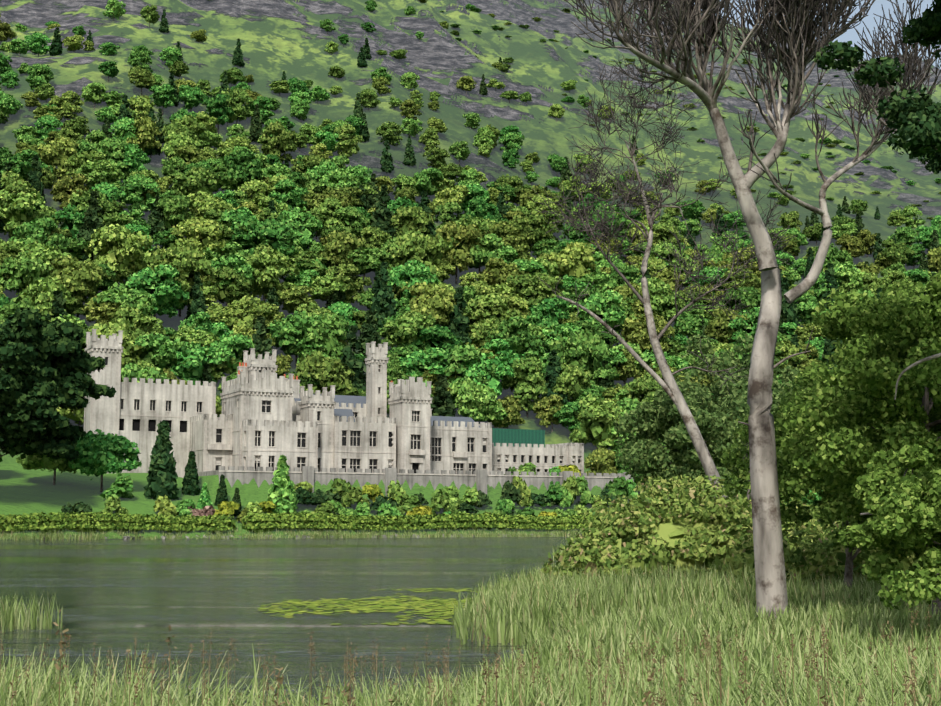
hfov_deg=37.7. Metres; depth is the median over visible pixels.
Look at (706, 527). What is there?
rhododendron bushes
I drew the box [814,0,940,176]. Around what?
corner tree
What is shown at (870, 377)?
alder
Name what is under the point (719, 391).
willow
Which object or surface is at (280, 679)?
dry reeds
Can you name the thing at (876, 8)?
sky
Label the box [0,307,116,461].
tree
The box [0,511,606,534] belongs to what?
hedges
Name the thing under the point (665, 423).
willow
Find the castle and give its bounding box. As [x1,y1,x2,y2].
[84,329,633,499]
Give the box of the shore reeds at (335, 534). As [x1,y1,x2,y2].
[0,523,581,539]
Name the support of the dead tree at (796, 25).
on the ground
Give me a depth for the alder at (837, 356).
29.15 m
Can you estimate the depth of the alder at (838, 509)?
33.23 m
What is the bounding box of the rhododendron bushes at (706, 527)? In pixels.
[540,474,913,586]
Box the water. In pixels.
[0,537,575,705]
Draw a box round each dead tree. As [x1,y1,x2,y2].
[529,24,797,513]
[564,0,940,620]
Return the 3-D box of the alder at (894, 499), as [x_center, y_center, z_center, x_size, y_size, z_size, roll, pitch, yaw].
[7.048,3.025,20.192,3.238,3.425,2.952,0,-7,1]
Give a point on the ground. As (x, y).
(290, 38)
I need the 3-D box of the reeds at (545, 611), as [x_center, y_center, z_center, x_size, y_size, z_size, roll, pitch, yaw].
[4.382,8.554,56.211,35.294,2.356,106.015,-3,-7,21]
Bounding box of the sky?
[694,0,940,68]
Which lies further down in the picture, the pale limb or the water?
the water
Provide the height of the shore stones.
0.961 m
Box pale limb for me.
[860,353,940,514]
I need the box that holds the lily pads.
[258,588,493,624]
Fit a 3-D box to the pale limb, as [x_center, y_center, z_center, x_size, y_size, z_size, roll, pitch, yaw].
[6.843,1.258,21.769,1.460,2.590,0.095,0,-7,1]
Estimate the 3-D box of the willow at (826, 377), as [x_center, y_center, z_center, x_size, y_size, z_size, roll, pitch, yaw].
[16.191,4.225,54.001,7.859,8.560,8.392,0,-7,1]
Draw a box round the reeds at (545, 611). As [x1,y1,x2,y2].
[0,542,940,705]
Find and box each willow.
[613,369,782,504]
[685,333,806,493]
[779,360,848,499]
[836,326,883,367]
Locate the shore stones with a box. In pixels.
[2,533,581,539]
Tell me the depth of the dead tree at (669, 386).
46.23 m
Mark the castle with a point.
(261, 424)
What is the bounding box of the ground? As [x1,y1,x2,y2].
[0,0,940,539]
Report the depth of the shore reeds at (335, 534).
198.82 m
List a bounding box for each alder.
[720,378,886,589]
[776,271,940,618]
[815,281,940,476]
[837,444,940,611]
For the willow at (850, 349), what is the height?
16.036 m
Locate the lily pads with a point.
(314, 605)
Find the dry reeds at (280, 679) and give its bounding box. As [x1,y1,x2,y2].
[0,601,940,705]

